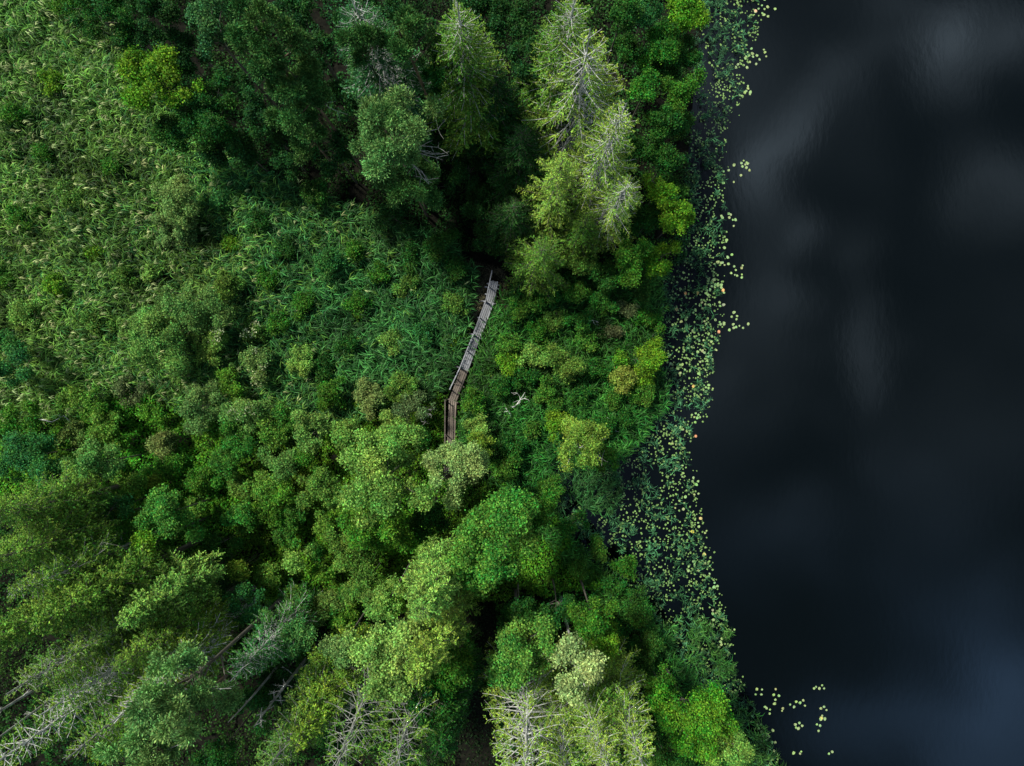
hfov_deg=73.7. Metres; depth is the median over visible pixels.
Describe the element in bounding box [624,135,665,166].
alder tree
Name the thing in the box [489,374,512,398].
shrub
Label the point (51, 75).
shrub
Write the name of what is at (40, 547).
spruce tree
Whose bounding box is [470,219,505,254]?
alder tree
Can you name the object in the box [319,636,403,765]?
spruce tree
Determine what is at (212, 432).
shrub
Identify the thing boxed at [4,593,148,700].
spruce tree
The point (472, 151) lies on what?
alder tree
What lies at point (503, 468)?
shrub
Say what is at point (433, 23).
alder tree
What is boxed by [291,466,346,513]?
alder tree
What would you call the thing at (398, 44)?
pine tree
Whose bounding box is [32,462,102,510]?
alder tree
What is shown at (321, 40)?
alder tree
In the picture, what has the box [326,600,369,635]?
shrub
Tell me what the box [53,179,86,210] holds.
shrub
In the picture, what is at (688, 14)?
alder tree
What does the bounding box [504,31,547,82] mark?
alder tree
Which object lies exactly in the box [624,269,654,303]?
alder tree
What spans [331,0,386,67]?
alder tree
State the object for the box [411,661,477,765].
spruce tree
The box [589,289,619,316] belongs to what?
shrub
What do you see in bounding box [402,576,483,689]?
birch tree
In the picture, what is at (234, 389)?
shrub
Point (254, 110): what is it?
alder tree
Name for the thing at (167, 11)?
alder tree
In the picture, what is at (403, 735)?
spruce tree
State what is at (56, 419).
dead branch
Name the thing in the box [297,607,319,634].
shrub
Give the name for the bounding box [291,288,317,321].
shrub
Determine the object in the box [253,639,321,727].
dead tree
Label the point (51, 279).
shrub
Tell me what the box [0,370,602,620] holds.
leafy undergrowth
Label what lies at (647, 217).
alder tree
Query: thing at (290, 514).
shrub
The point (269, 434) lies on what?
shrub
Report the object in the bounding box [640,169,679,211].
alder tree
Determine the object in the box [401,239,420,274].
shrub
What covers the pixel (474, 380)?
marsh reeds
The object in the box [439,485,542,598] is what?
alder tree
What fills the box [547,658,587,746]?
spruce tree
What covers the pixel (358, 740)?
alder tree
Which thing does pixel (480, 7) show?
alder tree
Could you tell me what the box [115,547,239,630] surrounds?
spruce tree
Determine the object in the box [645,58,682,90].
alder tree
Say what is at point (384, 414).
shrub
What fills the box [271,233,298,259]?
shrub
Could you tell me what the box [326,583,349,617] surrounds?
shrub
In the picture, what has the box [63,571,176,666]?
spruce tree
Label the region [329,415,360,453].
shrub
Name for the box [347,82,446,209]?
pine tree
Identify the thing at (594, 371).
shrub
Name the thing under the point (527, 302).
shrub
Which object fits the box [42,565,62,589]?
alder tree
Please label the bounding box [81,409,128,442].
shrub
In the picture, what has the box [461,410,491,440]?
shrub
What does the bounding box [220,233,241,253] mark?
shrub
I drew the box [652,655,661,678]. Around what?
shrub
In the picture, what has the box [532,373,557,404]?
shrub
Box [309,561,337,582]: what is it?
shrub
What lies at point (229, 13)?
alder tree
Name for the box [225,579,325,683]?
spruce tree
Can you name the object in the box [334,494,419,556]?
alder tree
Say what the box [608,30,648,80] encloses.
alder tree
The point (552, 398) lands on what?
marsh herbs
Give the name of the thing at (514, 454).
shrub
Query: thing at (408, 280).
shrub
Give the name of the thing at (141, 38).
alder tree
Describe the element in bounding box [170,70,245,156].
alder tree
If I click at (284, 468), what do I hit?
shrub
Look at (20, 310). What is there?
shrub
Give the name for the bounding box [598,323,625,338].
shrub
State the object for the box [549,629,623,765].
spruce tree
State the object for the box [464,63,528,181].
spruce tree
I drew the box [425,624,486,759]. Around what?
spruce tree
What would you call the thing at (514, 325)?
shrub
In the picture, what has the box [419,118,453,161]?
alder tree
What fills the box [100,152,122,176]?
shrub
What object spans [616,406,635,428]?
shrub
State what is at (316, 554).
shrub
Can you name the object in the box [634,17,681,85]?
alder tree
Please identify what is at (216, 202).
shrub
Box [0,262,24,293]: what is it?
shrub
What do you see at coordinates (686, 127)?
alder tree
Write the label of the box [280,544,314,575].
shrub
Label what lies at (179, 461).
shrub
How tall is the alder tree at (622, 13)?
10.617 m
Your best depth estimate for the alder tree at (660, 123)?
43.12 m
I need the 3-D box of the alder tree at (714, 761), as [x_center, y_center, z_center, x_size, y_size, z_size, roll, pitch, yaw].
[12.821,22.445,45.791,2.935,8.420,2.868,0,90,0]
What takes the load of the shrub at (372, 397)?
on the ground at (360, 190)
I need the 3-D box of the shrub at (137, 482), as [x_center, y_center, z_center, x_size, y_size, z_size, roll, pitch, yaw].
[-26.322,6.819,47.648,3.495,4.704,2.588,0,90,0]
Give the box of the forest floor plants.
[109,0,694,281]
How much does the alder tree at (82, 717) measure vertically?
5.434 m
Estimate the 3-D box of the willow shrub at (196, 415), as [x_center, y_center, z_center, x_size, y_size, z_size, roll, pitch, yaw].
[-21.015,1.633,47.293,3.032,5.413,3.956,0,90,0]
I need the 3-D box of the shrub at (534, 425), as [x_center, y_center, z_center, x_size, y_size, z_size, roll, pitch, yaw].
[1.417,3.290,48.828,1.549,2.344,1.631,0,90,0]
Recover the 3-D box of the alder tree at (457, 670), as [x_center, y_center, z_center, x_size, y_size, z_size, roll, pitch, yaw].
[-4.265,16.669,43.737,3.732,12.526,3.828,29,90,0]
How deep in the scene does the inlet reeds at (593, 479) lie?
49.36 m
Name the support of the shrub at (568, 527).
on the ground at (360, 190)
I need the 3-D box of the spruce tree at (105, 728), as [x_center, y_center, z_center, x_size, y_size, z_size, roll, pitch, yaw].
[-19.286,16.610,39.951,3.704,20.102,4.118,0,90,0]
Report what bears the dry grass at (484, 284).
on the ground at (360, 190)
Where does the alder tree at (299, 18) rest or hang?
on the ground at (360, 190)
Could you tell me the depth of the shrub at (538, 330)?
47.94 m
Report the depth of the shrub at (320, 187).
47.02 m
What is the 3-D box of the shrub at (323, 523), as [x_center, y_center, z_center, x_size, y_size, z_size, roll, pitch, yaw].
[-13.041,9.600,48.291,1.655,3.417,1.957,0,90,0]
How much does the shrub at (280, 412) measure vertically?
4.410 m
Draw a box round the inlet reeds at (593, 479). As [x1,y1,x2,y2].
[536,445,625,520]
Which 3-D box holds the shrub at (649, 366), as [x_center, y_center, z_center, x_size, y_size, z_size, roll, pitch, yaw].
[9.075,-1.171,47.767,3.918,4.466,3.493,-18,90,0]
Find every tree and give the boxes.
[0,429,80,485]
[0,460,126,533]
[0,497,143,576]
[0,526,28,557]
[0,545,182,653]
[0,648,101,712]
[0,662,146,765]
[0,680,76,736]
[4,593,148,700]
[6,529,159,602]
[25,489,138,567]
[29,536,206,635]
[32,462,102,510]
[35,607,187,722]
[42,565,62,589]
[45,604,179,689]
[47,0,115,31]
[56,435,149,481]
[59,0,153,51]
[60,697,93,734]
[62,618,237,759]
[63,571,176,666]
[86,500,161,551]
[87,639,230,765]
[88,624,275,765]
[92,489,146,522]
[106,596,258,726]
[109,18,157,56]
[110,575,250,673]
[114,42,205,114]
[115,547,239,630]
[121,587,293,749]
[122,0,214,69]
[125,516,210,565]
[130,483,214,544]
[146,112,199,155]
[152,584,257,671]
[153,558,192,583]
[165,24,222,96]
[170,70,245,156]
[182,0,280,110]
[188,709,255,765]
[199,138,234,171]
[205,61,256,104]
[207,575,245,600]
[212,574,228,596]
[217,0,250,30]
[220,580,265,629]
[223,0,331,136]
[223,129,268,172]
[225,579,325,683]
[228,629,264,668]
[228,642,296,722]
[231,660,294,737]
[238,85,289,150]
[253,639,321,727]
[255,621,361,765]
[259,656,297,706]
[261,633,286,671]
[263,46,362,168]
[263,99,342,176]
[268,126,308,183]
[269,0,338,79]
[280,607,320,661]
[285,619,375,754]
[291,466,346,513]
[307,27,359,117]
[308,120,357,183]
[313,613,364,672]
[315,688,360,755]
[319,525,376,574]
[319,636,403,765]
[324,76,364,124]
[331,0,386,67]
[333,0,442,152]
[333,16,407,140]
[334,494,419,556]
[335,425,438,530]
[340,557,384,605]
[341,611,429,706]
[342,687,375,715]
[345,704,386,750]
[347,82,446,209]
[360,558,413,624]
[367,659,454,765]
[371,420,427,473]
[372,139,445,217]
[372,201,411,234]
[375,0,416,52]
[377,1,444,112]
[391,734,441,765]
[399,644,475,701]
[400,500,450,544]
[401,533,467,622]
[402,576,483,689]
[404,0,448,57]
[405,686,461,731]
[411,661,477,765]
[418,42,480,150]
[418,439,490,512]
[419,86,454,151]
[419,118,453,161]
[420,152,455,205]
[424,0,517,167]
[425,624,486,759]
[425,721,461,756]
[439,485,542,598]
[450,0,509,44]
[451,550,493,596]
[461,119,493,158]
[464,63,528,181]
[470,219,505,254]
[473,193,541,265]
[478,635,567,765]
[478,671,522,705]
[481,123,554,218]
[482,0,534,97]
[484,588,560,695]
[494,581,539,640]
[502,229,569,303]
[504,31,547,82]
[508,488,560,546]
[509,75,538,107]
[510,0,605,161]
[513,149,588,249]
[515,28,632,190]
[528,653,586,765]
[531,688,558,733]
[535,578,588,632]
[545,597,608,707]
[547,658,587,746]
[548,204,606,268]
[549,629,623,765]
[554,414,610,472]
[558,239,599,276]
[562,99,639,228]
[564,580,620,642]
[565,625,629,736]
[570,170,644,258]
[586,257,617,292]
[587,636,656,765]
[588,601,621,662]
[601,0,645,78]
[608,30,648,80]
[608,203,643,242]
[612,235,658,288]
[623,0,666,68]
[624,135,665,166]
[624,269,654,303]
[626,62,661,124]
[628,649,655,682]
[629,696,644,724]
[630,201,669,233]
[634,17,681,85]
[639,141,688,182]
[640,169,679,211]
[640,659,682,709]
[640,689,677,739]
[642,240,682,278]
[643,101,686,146]
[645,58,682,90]
[645,665,741,764]
[646,733,693,765]
[655,9,681,44]
[656,197,697,239]
[659,64,707,113]
[662,174,691,202]
[664,0,711,34]
[666,31,703,86]
[666,110,696,140]
[683,691,735,765]
[702,692,756,765]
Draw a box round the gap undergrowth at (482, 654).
[451,601,506,765]
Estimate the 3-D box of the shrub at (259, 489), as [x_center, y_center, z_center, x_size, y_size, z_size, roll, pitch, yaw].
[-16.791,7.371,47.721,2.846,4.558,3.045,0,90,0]
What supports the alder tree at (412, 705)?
on the ground at (360, 190)
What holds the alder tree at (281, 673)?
on the ground at (360, 190)
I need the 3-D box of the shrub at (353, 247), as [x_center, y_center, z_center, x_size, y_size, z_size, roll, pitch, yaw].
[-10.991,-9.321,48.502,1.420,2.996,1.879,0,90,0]
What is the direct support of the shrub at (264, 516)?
on the ground at (360, 190)
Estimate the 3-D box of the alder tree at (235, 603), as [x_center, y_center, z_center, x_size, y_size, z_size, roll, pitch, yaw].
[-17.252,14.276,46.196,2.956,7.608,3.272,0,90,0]
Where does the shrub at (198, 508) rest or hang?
on the ground at (360, 190)
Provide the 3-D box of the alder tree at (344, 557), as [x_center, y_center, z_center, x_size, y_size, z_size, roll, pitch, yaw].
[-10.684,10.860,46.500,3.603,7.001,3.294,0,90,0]
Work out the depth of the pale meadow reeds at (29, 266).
48.45 m
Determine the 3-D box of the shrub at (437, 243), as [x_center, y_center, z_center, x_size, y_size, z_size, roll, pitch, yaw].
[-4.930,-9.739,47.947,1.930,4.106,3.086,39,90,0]
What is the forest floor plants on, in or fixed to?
on the ground at (360, 190)
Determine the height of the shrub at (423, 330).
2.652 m
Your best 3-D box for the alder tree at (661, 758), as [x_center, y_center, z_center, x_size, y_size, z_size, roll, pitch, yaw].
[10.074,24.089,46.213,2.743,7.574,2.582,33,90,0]
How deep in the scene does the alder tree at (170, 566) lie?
44.61 m
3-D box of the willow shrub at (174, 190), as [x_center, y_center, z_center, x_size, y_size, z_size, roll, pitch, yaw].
[-22.590,-12.206,47.449,2.921,5.103,3.809,-22,90,0]
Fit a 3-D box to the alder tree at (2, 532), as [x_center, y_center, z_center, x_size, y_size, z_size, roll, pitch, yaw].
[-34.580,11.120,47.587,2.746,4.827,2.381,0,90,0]
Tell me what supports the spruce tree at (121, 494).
on the ground at (360, 190)
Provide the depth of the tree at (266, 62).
32.58 m
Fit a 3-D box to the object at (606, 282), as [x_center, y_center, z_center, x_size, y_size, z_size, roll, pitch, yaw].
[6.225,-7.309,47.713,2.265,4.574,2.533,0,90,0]
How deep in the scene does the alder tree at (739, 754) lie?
41.16 m
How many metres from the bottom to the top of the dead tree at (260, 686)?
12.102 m
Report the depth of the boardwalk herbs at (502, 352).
49.33 m
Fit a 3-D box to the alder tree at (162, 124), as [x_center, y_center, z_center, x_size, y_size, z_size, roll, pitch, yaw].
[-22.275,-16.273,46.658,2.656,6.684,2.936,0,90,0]
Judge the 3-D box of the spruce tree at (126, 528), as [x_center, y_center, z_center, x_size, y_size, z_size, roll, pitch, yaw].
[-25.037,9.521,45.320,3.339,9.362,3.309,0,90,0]
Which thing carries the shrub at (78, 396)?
on the ground at (360, 190)
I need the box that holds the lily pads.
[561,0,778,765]
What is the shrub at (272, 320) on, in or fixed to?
on the ground at (360, 190)
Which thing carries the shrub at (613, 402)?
on the ground at (360, 190)
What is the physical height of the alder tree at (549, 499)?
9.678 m
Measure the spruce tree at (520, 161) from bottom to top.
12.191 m
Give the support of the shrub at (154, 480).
on the ground at (360, 190)
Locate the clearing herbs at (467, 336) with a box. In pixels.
[453,320,470,369]
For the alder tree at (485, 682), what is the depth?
43.14 m
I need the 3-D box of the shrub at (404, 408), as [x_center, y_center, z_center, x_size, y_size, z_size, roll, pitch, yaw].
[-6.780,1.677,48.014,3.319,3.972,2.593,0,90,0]
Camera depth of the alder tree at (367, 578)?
43.27 m
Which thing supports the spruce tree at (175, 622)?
on the ground at (360, 190)
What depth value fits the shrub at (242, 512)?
45.77 m
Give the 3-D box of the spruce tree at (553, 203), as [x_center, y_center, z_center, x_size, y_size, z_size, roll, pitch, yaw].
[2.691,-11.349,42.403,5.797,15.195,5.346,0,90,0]
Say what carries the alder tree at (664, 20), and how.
on the ground at (360, 190)
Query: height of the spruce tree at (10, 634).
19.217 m
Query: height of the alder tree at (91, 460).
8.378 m
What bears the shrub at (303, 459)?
on the ground at (360, 190)
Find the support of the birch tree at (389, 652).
on the ground at (360, 190)
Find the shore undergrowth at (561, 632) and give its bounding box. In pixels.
[495,584,680,765]
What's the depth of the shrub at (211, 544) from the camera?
46.28 m
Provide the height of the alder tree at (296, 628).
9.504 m
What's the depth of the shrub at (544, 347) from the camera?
47.94 m
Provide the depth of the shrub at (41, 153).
47.84 m
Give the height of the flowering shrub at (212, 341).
4.174 m
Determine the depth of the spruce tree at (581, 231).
44.21 m
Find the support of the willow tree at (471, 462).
on the ground at (360, 190)
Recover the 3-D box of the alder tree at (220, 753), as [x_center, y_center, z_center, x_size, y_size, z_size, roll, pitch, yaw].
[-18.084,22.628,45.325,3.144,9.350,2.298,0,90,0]
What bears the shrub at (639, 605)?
on the ground at (360, 190)
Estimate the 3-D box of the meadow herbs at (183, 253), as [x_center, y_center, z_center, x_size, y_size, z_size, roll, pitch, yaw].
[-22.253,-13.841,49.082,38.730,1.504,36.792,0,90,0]
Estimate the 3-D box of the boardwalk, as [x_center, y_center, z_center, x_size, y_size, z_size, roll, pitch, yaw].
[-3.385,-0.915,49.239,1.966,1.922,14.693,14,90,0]
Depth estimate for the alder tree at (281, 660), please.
45.20 m
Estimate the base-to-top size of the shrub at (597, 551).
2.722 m
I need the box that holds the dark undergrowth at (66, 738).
[0,500,454,765]
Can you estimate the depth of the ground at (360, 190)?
49.72 m
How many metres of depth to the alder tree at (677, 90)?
43.30 m
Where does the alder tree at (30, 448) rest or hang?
on the ground at (360, 190)
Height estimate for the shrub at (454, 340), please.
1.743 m
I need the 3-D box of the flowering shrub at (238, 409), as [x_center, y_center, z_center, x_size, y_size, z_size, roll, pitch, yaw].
[-18.044,2.171,47.301,3.870,5.398,2.542,0,90,0]
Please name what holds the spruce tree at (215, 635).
on the ground at (360, 190)
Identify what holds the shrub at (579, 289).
on the ground at (360, 190)
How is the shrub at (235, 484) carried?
on the ground at (360, 190)
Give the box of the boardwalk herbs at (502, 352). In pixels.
[483,322,529,380]
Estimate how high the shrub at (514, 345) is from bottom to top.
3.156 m
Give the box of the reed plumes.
[0,0,468,433]
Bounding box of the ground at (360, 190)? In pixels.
[0,0,744,765]
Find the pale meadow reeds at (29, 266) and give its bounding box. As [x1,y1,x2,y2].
[0,0,470,447]
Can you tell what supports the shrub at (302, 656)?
on the ground at (360, 190)
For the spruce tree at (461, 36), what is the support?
on the ground at (360, 190)
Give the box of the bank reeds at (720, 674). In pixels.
[661,614,789,765]
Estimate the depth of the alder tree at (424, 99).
41.23 m
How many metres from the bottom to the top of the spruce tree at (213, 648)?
19.103 m
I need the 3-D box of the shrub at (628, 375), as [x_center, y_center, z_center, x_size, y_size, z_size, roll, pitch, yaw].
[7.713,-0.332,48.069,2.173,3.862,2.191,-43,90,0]
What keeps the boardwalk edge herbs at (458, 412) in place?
on the ground at (360, 190)
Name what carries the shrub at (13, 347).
on the ground at (360, 190)
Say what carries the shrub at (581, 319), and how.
on the ground at (360, 190)
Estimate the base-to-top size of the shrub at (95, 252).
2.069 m
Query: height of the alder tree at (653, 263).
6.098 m
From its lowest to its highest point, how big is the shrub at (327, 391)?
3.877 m
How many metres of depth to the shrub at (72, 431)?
47.22 m
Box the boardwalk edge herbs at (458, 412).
[445,366,480,444]
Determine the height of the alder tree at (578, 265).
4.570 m
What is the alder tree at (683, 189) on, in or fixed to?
on the ground at (360, 190)
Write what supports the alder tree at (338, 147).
on the ground at (360, 190)
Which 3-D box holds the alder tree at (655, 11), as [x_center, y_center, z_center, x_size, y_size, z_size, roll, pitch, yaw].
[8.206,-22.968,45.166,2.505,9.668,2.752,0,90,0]
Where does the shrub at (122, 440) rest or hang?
on the ground at (360, 190)
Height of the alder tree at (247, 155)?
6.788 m
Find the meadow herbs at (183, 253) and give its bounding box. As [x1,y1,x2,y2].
[0,1,465,444]
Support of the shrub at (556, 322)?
on the ground at (360, 190)
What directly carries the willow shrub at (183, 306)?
on the ground at (360, 190)
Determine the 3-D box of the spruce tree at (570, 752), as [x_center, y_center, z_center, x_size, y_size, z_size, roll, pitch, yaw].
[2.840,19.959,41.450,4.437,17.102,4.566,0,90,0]
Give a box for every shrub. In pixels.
[0,99,33,126]
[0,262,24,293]
[0,328,49,389]
[0,398,50,435]
[4,202,42,231]
[6,296,45,333]
[30,141,54,165]
[35,67,68,97]
[40,272,69,301]
[40,430,64,455]
[45,443,79,464]
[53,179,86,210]
[53,383,96,414]
[54,418,86,448]
[77,385,115,423]
[79,308,117,336]
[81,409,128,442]
[83,237,107,262]
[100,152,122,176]
[102,470,148,499]
[107,433,136,452]
[109,261,139,290]
[110,373,148,408]
[125,304,190,375]
[134,402,167,420]
[138,447,191,481]
[141,261,166,285]
[143,472,171,490]
[144,429,180,462]
[148,210,198,250]
[150,172,200,230]
[152,281,234,334]
[177,379,225,435]
[178,464,225,495]
[181,543,226,578]
[182,492,206,518]
[187,318,231,367]
[200,529,246,562]
[203,417,225,440]
[204,445,243,481]
[205,187,232,214]
[213,268,246,302]
[214,366,243,404]
[217,396,273,433]
[218,418,255,459]
[219,493,256,538]
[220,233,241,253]
[225,471,251,498]
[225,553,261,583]
[238,342,273,388]
[239,315,269,343]
[240,470,283,509]
[246,206,270,235]
[253,561,287,588]
[254,263,282,291]
[254,412,291,452]
[254,501,286,530]
[255,445,301,482]
[262,475,297,513]
[264,310,293,337]
[268,398,301,435]
[270,524,301,549]
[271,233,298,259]
[280,503,307,532]
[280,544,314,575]
[282,340,315,379]
[282,583,313,616]
[289,407,329,454]
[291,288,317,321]
[292,443,318,473]
[294,650,321,672]
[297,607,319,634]
[298,176,329,210]
[304,539,324,564]
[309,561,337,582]
[309,586,347,629]
[311,344,336,384]
[311,508,333,536]
[312,247,349,283]
[314,371,347,411]
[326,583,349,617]
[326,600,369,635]
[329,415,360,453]
[332,332,358,356]
[340,288,374,319]
[345,236,364,263]
[351,375,387,421]
[366,259,390,284]
[375,327,403,355]
[377,408,405,430]
[382,370,421,402]
[390,389,436,423]
[391,272,422,298]
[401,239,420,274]
[406,422,432,452]
[408,319,435,345]
[420,227,462,264]
[439,291,470,317]
[440,329,466,350]
[442,251,467,283]
[460,387,486,414]
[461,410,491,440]
[465,431,496,456]
[481,431,513,459]
[487,454,522,481]
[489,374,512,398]
[492,332,522,355]
[494,350,524,378]
[502,435,526,465]
[505,308,524,333]
[507,289,546,322]
[510,366,542,389]
[515,341,550,367]
[521,419,542,440]
[524,316,556,344]
[532,280,562,310]
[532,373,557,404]
[535,473,565,500]
[536,340,549,356]
[541,306,567,332]
[542,407,569,443]
[544,396,565,417]
[546,342,588,383]
[558,508,591,535]
[560,280,593,306]
[562,310,593,334]
[568,381,595,409]
[572,331,600,353]
[586,356,611,380]
[587,532,610,563]
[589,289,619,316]
[589,410,617,437]
[593,444,620,474]
[597,574,627,597]
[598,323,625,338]
[602,388,624,410]
[607,363,641,394]
[608,554,638,581]
[609,617,632,640]
[612,335,667,391]
[616,299,639,319]
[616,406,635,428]
[619,582,656,621]
[622,626,666,665]
[628,382,656,408]
[631,305,667,334]
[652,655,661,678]
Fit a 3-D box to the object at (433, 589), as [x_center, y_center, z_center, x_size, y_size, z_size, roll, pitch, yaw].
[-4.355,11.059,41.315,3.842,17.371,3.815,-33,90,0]
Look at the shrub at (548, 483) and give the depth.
47.53 m
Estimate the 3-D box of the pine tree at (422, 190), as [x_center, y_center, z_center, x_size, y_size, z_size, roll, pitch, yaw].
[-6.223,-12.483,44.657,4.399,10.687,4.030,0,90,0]
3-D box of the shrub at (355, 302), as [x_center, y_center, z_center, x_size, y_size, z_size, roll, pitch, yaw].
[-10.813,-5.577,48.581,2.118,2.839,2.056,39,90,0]
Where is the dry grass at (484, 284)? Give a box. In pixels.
[460,257,507,347]
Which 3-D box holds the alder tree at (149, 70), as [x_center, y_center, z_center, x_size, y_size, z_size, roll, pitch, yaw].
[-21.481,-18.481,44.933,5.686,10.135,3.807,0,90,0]
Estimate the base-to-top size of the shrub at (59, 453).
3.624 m
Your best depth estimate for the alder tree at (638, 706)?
43.01 m
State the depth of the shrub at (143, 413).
47.34 m
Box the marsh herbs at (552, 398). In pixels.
[455,277,704,762]
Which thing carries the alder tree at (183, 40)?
on the ground at (360, 190)
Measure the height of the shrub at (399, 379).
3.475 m
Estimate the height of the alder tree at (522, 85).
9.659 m
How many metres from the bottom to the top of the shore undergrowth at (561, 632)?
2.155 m
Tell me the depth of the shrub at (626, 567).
48.06 m
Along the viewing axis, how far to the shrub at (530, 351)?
47.55 m
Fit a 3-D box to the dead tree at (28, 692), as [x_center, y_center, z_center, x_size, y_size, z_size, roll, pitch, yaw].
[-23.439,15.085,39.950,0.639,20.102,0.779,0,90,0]
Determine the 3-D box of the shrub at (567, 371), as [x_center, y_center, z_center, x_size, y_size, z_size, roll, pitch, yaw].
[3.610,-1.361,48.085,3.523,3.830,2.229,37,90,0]
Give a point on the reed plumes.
(103, 205)
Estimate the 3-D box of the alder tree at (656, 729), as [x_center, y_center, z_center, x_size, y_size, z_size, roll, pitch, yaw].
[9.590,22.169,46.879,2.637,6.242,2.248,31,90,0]
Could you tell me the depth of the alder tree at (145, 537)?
41.08 m
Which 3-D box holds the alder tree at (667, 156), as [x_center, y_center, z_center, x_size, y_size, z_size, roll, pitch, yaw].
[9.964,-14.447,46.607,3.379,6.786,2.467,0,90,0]
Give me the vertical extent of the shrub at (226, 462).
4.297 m
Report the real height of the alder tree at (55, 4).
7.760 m
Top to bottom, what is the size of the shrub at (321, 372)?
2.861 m
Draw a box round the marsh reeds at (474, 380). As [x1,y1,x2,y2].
[452,268,757,765]
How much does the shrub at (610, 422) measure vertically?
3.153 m
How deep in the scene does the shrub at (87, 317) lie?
47.99 m
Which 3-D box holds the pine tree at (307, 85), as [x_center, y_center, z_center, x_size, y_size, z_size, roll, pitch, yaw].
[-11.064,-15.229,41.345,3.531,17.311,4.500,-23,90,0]
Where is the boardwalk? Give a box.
[444,270,498,471]
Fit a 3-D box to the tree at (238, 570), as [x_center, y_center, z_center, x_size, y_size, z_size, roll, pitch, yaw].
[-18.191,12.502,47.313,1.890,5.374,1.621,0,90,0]
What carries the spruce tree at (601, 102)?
on the ground at (360, 190)
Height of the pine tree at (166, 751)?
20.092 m
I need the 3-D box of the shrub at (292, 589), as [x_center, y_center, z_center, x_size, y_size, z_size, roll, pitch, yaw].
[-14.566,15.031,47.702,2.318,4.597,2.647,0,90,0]
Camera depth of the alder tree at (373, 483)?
38.54 m
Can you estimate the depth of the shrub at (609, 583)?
47.75 m
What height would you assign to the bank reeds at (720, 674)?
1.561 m
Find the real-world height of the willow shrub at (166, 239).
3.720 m
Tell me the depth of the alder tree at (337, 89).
41.31 m
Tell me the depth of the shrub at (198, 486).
47.20 m
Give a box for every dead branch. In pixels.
[42,414,69,421]
[511,392,529,407]
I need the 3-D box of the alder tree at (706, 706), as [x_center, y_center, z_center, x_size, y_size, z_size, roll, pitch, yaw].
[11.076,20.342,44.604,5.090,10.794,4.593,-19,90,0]
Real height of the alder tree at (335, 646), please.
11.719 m
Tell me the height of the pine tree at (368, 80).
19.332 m
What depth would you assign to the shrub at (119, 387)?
47.98 m
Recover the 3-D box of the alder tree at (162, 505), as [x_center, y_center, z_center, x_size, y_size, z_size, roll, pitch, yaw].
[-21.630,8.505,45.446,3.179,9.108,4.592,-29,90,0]
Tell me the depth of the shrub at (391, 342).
47.91 m
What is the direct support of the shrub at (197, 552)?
on the ground at (360, 190)
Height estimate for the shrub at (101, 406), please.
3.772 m
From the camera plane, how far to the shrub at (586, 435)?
42.33 m
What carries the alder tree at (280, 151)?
on the ground at (360, 190)
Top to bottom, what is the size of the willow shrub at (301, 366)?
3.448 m
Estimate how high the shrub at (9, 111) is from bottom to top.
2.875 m
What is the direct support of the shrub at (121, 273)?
on the ground at (360, 190)
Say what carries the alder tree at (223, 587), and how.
on the ground at (360, 190)
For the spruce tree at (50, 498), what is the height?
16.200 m
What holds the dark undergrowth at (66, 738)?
on the ground at (360, 190)
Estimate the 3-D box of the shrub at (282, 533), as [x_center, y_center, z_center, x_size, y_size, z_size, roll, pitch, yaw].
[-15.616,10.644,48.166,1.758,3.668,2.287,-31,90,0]
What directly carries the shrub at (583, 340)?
on the ground at (360, 190)
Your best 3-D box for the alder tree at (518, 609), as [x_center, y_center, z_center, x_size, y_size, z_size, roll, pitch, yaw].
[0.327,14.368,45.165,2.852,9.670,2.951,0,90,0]
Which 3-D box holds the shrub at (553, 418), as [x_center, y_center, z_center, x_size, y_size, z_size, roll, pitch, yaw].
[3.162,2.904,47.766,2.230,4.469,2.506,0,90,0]
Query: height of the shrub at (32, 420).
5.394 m
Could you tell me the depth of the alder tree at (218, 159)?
45.10 m
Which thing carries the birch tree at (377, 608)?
on the ground at (360, 190)
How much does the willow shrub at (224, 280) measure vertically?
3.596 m
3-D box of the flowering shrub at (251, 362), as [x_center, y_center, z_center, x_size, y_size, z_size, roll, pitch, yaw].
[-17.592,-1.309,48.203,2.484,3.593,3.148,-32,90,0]
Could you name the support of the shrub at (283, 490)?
on the ground at (360, 190)
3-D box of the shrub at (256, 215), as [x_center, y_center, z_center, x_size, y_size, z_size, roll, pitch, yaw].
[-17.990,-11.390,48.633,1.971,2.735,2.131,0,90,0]
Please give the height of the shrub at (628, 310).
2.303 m
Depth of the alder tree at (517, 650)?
37.42 m
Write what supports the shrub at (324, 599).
on the ground at (360, 190)
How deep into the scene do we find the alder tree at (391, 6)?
37.90 m
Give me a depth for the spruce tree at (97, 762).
35.44 m
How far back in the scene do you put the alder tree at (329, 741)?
42.44 m
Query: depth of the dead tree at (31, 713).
33.44 m
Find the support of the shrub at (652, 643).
on the ground at (360, 190)
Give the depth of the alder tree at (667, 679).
43.53 m
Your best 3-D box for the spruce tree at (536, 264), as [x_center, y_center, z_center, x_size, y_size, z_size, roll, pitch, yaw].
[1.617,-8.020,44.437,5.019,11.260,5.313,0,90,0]
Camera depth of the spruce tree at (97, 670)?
34.18 m
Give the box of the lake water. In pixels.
[544,0,1023,765]
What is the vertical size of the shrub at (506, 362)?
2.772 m
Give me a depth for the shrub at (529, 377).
47.73 m
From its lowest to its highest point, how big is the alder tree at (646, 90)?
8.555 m

